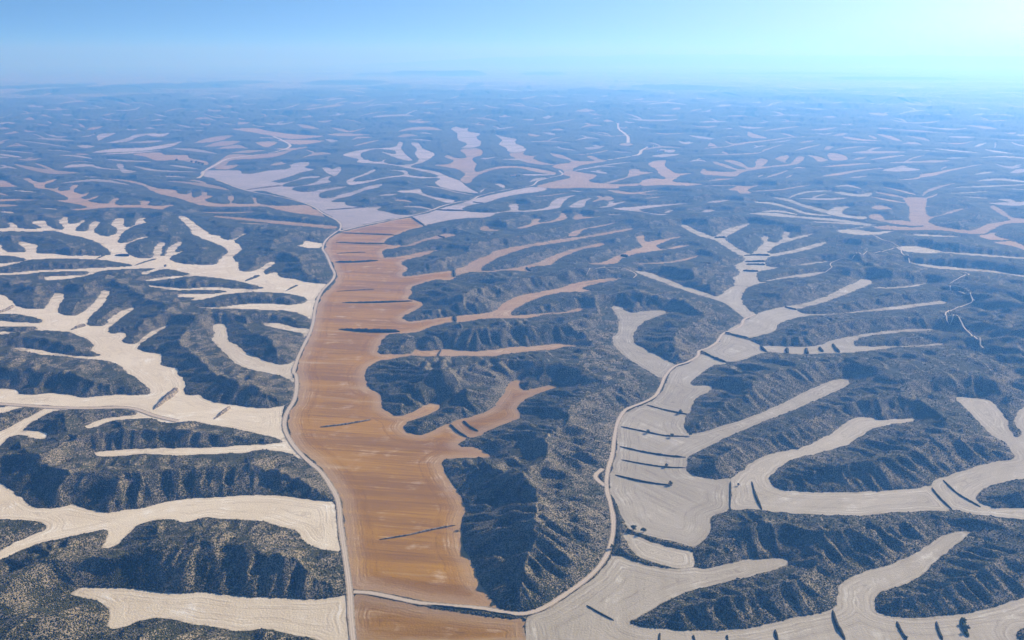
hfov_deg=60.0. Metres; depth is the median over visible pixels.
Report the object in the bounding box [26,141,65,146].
bare field
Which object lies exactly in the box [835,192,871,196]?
fallow field
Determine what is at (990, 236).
stubble field
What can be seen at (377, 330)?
earth bank
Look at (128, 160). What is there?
bare field
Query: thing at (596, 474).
ridge track
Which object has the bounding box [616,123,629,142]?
gravel road
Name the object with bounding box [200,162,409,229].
bare field
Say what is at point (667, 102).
bare field
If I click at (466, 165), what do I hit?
stubble field
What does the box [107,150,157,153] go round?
bare field
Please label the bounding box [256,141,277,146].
stubble field
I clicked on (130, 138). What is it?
bare field
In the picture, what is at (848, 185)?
bare field
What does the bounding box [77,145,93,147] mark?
bare field
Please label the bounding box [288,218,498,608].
stubble field
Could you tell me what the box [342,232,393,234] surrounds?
earth bank
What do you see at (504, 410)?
stubble field
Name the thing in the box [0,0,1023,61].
sky
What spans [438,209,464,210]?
earth bank
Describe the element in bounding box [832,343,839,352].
earth bank
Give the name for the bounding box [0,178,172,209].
stubble field
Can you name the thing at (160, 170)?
bare field
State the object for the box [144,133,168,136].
bare field
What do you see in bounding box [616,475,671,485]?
earth bank
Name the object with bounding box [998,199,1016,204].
bare field
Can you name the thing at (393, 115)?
bare field
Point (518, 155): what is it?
stubble field
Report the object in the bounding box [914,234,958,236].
fallow field
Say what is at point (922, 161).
stubble field
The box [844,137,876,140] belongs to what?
stubble field
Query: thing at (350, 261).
earth bank
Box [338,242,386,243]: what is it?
earth bank
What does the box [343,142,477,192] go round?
bare field
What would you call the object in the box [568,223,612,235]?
stubble field
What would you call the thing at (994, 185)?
fallow field
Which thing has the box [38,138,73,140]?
bare field
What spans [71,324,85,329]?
earth bank
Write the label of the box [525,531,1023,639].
fallow field
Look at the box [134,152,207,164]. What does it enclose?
stubble field
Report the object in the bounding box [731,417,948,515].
fallow field
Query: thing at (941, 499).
earth bank
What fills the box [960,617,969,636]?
earth bank
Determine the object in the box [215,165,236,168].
stubble field
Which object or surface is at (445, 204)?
dirt road
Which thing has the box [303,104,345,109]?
stubble field
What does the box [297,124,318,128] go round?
stubble field
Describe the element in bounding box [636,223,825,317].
fallow field
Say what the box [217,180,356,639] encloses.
dirt road
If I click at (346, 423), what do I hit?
earth bank
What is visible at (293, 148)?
stubble field
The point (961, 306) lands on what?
ridge track
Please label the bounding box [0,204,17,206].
stubble field
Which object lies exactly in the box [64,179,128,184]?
bare field
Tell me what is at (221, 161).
gravel road
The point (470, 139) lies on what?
bare field
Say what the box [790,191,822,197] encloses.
fallow field
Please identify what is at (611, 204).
bare field
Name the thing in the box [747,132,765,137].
stubble field
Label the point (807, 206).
fallow field
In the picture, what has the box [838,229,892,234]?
fallow field
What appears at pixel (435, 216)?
bare field
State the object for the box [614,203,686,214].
bare field
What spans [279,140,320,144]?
stubble field
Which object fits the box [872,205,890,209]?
stubble field
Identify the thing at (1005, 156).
fallow field
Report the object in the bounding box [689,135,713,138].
bare field
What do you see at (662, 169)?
stubble field
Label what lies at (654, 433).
earth bank
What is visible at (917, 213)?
stubble field
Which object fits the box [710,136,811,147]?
stubble field
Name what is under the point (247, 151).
stubble field
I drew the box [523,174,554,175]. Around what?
bare field
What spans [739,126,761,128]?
bare field
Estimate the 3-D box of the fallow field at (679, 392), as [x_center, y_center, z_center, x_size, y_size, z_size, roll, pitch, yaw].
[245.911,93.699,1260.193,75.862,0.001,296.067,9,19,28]
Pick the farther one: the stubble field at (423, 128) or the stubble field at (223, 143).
the stubble field at (423, 128)
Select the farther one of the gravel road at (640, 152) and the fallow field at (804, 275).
the gravel road at (640, 152)
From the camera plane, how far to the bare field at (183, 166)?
3752.11 m
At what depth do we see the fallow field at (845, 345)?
1431.00 m
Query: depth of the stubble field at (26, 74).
22029.01 m
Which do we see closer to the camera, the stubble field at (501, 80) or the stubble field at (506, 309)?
the stubble field at (506, 309)
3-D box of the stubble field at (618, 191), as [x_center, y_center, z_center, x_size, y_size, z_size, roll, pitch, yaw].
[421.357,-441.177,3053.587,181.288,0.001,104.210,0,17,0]
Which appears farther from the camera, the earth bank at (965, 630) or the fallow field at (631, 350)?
the fallow field at (631, 350)
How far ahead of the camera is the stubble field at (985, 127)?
5787.90 m
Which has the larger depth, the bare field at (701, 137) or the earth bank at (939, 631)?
the bare field at (701, 137)
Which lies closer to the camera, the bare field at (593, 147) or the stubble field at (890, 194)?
the stubble field at (890, 194)
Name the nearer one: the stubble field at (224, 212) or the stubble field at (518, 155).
the stubble field at (224, 212)
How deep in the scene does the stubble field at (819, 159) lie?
4044.47 m
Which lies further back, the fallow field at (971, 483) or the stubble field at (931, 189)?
the stubble field at (931, 189)
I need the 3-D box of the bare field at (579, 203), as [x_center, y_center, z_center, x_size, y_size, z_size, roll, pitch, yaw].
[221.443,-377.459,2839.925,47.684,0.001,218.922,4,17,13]
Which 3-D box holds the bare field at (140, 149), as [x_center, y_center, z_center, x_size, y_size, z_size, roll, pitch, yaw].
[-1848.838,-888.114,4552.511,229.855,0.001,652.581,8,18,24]
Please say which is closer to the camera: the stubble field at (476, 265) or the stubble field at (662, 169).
the stubble field at (476, 265)
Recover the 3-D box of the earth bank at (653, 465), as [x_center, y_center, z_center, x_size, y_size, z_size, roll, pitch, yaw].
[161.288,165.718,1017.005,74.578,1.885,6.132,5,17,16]
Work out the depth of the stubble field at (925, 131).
5484.20 m
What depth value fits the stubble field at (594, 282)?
1842.75 m
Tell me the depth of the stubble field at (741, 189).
3108.06 m
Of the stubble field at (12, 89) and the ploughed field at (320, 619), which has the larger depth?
the stubble field at (12, 89)
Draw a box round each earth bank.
[0,305,14,312]
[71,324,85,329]
[153,387,178,409]
[214,406,230,418]
[245,275,259,280]
[247,185,282,189]
[321,419,370,426]
[327,207,362,209]
[337,260,377,262]
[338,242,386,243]
[339,328,399,332]
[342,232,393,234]
[342,300,409,302]
[379,525,454,539]
[427,604,517,615]
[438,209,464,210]
[450,424,466,436]
[463,421,477,430]
[586,605,612,619]
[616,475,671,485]
[620,446,685,457]
[621,426,686,436]
[624,460,684,467]
[648,405,685,413]
[701,351,725,362]
[725,332,747,337]
[729,481,730,508]
[744,254,769,255]
[745,260,765,261]
[746,263,764,264]
[752,482,761,508]
[774,629,778,639]
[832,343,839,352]
[832,610,845,639]
[896,621,906,639]
[932,488,951,508]
[936,621,942,639]
[943,480,980,506]
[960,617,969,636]
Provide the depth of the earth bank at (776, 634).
716.84 m
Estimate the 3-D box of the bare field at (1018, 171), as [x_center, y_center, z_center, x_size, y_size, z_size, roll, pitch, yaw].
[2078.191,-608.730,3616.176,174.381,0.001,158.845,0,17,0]
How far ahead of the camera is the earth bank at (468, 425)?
1118.74 m
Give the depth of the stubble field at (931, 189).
3132.20 m
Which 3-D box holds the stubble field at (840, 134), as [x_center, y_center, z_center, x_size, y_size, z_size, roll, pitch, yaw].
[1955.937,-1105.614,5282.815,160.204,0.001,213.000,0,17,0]
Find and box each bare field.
[0,154,21,157]
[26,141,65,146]
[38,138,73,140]
[63,155,91,158]
[63,164,118,169]
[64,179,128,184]
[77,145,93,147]
[93,141,181,152]
[97,133,115,140]
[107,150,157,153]
[107,159,150,161]
[108,133,155,142]
[117,164,136,172]
[127,141,158,142]
[135,166,192,171]
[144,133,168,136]
[170,165,196,168]
[173,148,216,153]
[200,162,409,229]
[266,121,294,124]
[323,167,340,175]
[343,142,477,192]
[375,114,411,116]
[398,189,453,202]
[404,206,431,209]
[412,187,574,225]
[428,186,470,194]
[452,127,480,147]
[496,135,525,151]
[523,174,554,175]
[569,198,590,207]
[576,166,613,170]
[585,146,603,148]
[603,201,624,206]
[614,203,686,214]
[629,118,676,120]
[646,102,685,104]
[653,154,678,156]
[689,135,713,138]
[707,200,727,202]
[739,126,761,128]
[800,198,843,199]
[836,185,860,188]
[875,86,923,87]
[883,167,919,171]
[891,119,939,122]
[900,110,925,113]
[923,126,966,129]
[949,136,970,137]
[951,70,983,70]
[981,81,1023,82]
[990,202,1023,205]
[996,164,1019,168]
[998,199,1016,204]
[1011,169,1023,172]
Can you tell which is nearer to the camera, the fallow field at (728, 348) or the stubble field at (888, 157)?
the fallow field at (728, 348)
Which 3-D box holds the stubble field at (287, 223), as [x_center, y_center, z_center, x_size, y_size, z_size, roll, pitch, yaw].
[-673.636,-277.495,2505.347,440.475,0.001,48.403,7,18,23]
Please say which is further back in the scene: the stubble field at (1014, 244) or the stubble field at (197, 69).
the stubble field at (197, 69)
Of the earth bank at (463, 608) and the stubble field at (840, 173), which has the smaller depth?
the earth bank at (463, 608)
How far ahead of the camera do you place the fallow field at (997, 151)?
4340.23 m
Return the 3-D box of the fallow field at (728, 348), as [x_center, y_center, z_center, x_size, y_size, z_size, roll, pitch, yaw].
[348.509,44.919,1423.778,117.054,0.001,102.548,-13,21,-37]
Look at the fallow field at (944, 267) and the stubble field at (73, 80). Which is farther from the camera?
the stubble field at (73, 80)
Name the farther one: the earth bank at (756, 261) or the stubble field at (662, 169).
the stubble field at (662, 169)
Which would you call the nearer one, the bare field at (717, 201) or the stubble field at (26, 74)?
the bare field at (717, 201)
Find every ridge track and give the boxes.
[593,468,606,485]
[805,248,892,274]
[945,272,983,347]
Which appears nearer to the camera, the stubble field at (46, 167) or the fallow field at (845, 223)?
the fallow field at (845, 223)
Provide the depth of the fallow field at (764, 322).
1607.87 m
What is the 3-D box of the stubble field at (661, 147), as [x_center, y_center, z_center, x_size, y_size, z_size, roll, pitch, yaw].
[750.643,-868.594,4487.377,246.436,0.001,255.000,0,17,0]
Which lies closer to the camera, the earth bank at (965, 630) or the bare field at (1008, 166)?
the earth bank at (965, 630)
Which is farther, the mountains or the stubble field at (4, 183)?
the mountains
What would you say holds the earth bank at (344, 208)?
on the hills
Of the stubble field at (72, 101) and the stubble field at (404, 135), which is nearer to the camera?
the stubble field at (404, 135)
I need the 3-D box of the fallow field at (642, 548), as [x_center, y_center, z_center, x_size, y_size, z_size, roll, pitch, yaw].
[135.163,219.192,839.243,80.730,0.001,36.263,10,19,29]
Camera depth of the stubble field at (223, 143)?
4733.99 m
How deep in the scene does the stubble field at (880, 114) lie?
7068.94 m
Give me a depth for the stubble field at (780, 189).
3108.02 m
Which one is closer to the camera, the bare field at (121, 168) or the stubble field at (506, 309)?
the stubble field at (506, 309)
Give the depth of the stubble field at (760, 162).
3787.63 m
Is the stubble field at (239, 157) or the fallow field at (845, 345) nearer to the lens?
the fallow field at (845, 345)
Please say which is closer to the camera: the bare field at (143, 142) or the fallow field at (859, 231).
the fallow field at (859, 231)
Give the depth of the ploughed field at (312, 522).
905.24 m
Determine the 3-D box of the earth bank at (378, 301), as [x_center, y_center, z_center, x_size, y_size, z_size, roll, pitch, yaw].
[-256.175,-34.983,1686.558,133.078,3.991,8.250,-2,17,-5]
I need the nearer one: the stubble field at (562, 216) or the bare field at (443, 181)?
the stubble field at (562, 216)
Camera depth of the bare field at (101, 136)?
5207.83 m
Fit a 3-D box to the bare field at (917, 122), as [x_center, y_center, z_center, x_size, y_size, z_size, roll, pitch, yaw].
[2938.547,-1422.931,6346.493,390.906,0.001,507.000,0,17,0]
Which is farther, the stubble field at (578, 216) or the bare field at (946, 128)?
the bare field at (946, 128)
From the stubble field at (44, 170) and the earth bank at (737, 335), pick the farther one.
the stubble field at (44, 170)
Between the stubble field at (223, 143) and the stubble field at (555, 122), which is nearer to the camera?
the stubble field at (223, 143)
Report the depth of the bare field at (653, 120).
6412.03 m
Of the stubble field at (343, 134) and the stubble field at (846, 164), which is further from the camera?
the stubble field at (343, 134)
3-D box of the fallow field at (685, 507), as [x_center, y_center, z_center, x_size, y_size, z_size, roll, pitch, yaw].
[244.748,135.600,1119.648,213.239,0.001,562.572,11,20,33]
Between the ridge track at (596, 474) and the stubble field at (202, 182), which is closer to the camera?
the ridge track at (596, 474)
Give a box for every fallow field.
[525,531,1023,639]
[609,379,848,546]
[612,306,674,377]
[623,533,694,568]
[624,354,725,414]
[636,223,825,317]
[702,334,765,361]
[728,279,946,337]
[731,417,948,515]
[750,212,872,224]
[757,202,830,215]
[763,210,796,214]
[763,329,942,354]
[767,272,822,280]
[773,197,849,215]
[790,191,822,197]
[801,261,827,264]
[814,221,876,226]
[826,206,866,218]
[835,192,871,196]
[837,229,883,233]
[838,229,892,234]
[877,283,925,287]
[897,246,941,252]
[913,263,1023,276]
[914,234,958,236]
[932,397,1023,519]
[935,148,976,152]
[943,252,1023,258]
[956,184,1023,187]
[979,179,1023,181]
[981,156,1023,158]
[985,149,1011,153]
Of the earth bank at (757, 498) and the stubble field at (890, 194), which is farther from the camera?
the stubble field at (890, 194)
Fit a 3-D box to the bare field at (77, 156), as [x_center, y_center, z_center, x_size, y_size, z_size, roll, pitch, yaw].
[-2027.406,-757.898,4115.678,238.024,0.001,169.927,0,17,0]
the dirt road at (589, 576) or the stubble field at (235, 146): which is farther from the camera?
the stubble field at (235, 146)
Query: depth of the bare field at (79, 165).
3751.81 m
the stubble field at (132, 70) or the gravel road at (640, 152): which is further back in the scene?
the stubble field at (132, 70)
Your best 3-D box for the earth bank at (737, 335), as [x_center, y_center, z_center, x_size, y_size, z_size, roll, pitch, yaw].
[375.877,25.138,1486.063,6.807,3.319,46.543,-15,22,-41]
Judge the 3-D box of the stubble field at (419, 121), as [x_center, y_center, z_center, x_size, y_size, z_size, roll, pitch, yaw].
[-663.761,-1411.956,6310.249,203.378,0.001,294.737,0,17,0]
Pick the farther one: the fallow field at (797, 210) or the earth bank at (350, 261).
the fallow field at (797, 210)
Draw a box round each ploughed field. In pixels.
[0,216,326,318]
[0,290,302,458]
[0,483,340,558]
[71,587,348,639]
[212,324,294,381]
[264,323,308,336]
[297,241,321,247]
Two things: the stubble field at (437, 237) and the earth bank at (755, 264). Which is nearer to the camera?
the earth bank at (755, 264)
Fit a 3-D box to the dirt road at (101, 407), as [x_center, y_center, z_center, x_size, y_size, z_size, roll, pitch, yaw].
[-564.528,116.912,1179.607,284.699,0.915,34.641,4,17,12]
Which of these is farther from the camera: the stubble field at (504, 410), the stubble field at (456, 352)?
the stubble field at (456, 352)
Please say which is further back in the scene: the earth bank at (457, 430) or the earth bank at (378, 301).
the earth bank at (378, 301)
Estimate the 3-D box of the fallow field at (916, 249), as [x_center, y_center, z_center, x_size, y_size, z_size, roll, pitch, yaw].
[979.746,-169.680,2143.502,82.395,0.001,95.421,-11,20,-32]
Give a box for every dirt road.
[0,402,178,421]
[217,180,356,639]
[339,170,563,230]
[353,314,755,615]
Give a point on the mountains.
(740, 60)
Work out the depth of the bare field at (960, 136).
5143.51 m
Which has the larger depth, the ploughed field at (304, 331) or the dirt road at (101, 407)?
the ploughed field at (304, 331)
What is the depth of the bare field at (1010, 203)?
2813.86 m
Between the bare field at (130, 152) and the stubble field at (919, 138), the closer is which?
the bare field at (130, 152)
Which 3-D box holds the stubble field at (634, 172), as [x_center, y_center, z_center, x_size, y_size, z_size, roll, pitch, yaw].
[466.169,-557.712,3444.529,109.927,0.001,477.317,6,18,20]
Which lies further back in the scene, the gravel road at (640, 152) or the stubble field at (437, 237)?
the gravel road at (640, 152)
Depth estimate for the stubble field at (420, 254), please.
2103.60 m
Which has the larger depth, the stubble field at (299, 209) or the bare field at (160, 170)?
the bare field at (160, 170)
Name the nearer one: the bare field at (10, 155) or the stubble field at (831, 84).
the bare field at (10, 155)
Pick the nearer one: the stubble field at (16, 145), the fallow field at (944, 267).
the fallow field at (944, 267)
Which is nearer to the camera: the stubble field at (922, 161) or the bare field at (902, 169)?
the bare field at (902, 169)
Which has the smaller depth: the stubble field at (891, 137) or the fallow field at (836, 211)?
the fallow field at (836, 211)
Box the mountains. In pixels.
[332,54,1023,65]
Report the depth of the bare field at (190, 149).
4387.08 m
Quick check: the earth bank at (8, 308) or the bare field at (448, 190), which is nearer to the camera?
the earth bank at (8, 308)
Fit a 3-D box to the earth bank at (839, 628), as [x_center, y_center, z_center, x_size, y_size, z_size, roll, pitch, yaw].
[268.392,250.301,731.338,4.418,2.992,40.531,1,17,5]
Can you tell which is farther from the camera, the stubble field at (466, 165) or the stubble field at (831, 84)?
the stubble field at (831, 84)
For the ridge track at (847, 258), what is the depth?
1989.23 m
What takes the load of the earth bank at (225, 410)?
on the hills
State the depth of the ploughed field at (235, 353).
1369.93 m
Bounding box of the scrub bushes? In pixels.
[0,272,1023,639]
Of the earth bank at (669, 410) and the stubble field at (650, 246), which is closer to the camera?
the earth bank at (669, 410)
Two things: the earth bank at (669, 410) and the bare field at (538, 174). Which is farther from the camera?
the bare field at (538, 174)
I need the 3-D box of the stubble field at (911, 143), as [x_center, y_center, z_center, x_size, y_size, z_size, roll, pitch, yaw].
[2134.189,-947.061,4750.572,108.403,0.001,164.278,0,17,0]
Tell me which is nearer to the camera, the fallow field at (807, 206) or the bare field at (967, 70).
the fallow field at (807, 206)
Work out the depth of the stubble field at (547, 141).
4845.48 m
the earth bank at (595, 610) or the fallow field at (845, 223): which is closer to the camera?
the earth bank at (595, 610)
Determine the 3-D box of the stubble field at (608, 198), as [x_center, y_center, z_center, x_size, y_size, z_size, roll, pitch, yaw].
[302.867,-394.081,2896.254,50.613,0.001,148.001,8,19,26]
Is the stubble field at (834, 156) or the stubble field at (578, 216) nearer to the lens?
the stubble field at (578, 216)
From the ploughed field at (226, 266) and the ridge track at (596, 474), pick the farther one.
the ploughed field at (226, 266)
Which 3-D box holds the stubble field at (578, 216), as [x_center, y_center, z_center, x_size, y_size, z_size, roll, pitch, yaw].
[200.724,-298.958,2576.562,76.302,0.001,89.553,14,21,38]
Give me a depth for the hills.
1655.91 m
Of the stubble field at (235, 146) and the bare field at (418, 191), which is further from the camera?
the stubble field at (235, 146)
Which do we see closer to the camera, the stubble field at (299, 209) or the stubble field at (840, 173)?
the stubble field at (299, 209)
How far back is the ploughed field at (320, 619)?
750.26 m
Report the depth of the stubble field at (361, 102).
8874.97 m
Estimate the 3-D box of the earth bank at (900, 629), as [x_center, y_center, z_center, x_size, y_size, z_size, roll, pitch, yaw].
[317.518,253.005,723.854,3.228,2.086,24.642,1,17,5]
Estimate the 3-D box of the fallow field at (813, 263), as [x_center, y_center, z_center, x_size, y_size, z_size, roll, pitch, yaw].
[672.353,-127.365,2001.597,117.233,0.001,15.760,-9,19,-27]
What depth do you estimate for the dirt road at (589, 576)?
833.81 m
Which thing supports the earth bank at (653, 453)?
on the hills
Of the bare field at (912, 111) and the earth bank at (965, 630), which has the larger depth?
the bare field at (912, 111)
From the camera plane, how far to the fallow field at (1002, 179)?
3332.38 m
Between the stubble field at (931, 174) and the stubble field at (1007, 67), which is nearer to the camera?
the stubble field at (931, 174)
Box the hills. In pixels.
[0,61,1023,639]
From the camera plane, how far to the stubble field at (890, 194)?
2986.21 m
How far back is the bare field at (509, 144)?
4629.33 m
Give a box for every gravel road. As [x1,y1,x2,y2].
[197,136,291,177]
[608,146,647,159]
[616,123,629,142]
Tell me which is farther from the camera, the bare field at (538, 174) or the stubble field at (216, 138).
the stubble field at (216, 138)
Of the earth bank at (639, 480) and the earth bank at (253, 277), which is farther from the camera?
the earth bank at (253, 277)
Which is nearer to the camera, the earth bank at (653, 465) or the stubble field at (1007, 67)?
the earth bank at (653, 465)
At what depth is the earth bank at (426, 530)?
872.20 m
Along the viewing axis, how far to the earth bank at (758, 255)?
2081.58 m
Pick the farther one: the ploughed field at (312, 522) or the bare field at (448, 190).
the bare field at (448, 190)
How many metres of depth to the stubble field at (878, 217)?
2509.15 m
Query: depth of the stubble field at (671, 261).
2021.76 m
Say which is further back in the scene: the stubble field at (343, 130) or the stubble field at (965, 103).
the stubble field at (965, 103)
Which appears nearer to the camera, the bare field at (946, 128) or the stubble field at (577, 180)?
the stubble field at (577, 180)
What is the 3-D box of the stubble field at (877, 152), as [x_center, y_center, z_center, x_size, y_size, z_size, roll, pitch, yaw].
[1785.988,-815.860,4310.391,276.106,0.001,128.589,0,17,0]
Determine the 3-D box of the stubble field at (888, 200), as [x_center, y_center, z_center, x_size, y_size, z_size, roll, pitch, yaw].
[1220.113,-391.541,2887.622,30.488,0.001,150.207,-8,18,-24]
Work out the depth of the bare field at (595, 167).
3719.07 m
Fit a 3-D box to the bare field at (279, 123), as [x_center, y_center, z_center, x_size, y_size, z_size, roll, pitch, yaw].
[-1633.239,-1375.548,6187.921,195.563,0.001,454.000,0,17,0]
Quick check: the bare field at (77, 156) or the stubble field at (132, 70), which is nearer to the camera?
the bare field at (77, 156)
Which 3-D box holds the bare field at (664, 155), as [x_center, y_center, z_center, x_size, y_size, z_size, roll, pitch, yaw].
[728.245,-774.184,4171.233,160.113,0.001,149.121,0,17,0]
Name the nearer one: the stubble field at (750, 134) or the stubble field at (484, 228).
the stubble field at (484, 228)
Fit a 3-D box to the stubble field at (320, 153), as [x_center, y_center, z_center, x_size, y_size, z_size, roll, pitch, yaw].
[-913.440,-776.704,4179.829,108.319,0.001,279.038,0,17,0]
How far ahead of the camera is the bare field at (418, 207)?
2748.49 m
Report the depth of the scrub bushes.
867.26 m
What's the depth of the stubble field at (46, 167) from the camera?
3720.55 m
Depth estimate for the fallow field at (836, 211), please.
2636.17 m
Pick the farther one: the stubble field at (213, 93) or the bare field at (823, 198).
the stubble field at (213, 93)
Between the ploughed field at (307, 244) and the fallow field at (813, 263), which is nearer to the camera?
the fallow field at (813, 263)
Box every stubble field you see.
[0,79,34,79]
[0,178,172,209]
[0,180,16,186]
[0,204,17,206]
[2,88,23,90]
[7,144,27,146]
[14,74,38,75]
[14,164,77,173]
[35,163,57,172]
[54,80,93,80]
[58,100,83,103]
[113,179,324,216]
[114,70,149,70]
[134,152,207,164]
[169,181,227,189]
[185,68,211,69]
[190,180,208,185]
[194,93,230,96]
[195,135,233,142]
[204,141,239,146]
[204,212,245,212]
[210,150,291,167]
[214,216,336,228]
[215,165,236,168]
[217,145,246,148]
[232,150,263,152]
[234,128,320,138]
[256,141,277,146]
[278,147,305,149]
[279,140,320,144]
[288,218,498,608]
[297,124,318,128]
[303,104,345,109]
[303,152,329,157]
[327,133,368,135]
[333,128,363,131]
[346,594,525,639]
[350,98,376,103]
[398,127,439,131]
[398,134,417,136]
[402,234,454,246]
[409,120,431,122]
[410,250,436,256]
[436,148,555,182]
[438,344,574,355]
[451,379,556,436]
[455,228,632,277]
[456,278,614,321]
[480,226,497,230]
[485,80,520,81]
[501,95,537,98]
[509,152,553,164]
[518,213,566,228]
[532,141,567,142]
[534,119,573,124]
[537,153,639,187]
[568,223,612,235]
[573,214,599,219]
[575,109,594,111]
[585,278,620,283]
[589,235,688,263]
[593,196,613,201]
[603,169,652,183]
[608,190,654,193]
[639,160,701,185]
[639,255,697,263]
[644,146,679,149]
[700,155,803,175]
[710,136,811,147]
[711,144,781,154]
[728,185,757,193]
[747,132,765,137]
[758,185,806,190]
[808,155,826,161]
[813,83,847,84]
[824,163,869,166]
[824,168,882,175]
[827,153,847,160]
[832,133,847,135]
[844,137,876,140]
[853,151,898,152]
[869,113,887,115]
[869,214,921,225]
[871,155,903,159]
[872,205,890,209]
[874,197,903,202]
[874,197,1023,233]
[876,192,904,197]
[878,134,900,140]
[890,160,949,162]
[900,164,980,179]
[902,142,921,144]
[904,130,961,133]
[908,136,928,140]
[922,183,954,195]
[945,100,985,103]
[966,125,995,128]
[980,233,1008,239]
[990,67,1023,68]
[995,241,1023,249]
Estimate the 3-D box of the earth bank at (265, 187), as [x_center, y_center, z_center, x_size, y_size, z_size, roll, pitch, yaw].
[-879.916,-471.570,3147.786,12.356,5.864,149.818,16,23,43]
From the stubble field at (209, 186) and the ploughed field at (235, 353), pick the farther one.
the stubble field at (209, 186)
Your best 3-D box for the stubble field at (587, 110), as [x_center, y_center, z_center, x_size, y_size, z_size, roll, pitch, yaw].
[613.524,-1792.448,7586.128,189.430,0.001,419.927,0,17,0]
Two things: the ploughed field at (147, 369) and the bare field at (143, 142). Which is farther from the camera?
the bare field at (143, 142)
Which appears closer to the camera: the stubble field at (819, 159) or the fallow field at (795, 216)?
the fallow field at (795, 216)
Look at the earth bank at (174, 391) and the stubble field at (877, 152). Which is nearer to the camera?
the earth bank at (174, 391)
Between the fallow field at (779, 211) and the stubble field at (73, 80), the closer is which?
the fallow field at (779, 211)
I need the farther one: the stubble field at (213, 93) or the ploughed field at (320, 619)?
the stubble field at (213, 93)
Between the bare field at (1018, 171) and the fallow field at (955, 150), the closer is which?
the bare field at (1018, 171)
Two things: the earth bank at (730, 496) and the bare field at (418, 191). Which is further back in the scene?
the bare field at (418, 191)
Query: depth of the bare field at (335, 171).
3621.66 m
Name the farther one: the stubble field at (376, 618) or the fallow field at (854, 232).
the fallow field at (854, 232)
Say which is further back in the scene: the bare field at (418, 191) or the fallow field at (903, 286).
the bare field at (418, 191)
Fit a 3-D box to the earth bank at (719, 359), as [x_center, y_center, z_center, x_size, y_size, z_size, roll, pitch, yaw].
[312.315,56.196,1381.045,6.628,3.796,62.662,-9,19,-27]
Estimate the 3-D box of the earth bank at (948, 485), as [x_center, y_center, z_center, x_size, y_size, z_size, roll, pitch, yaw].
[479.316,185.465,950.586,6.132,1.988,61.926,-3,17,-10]
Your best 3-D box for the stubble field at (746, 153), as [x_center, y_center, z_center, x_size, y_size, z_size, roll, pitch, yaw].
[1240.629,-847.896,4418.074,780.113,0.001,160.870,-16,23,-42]
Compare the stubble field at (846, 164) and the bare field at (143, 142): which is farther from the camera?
the bare field at (143, 142)
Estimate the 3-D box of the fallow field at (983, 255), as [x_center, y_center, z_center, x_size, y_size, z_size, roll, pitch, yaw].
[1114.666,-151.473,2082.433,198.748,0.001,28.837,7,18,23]

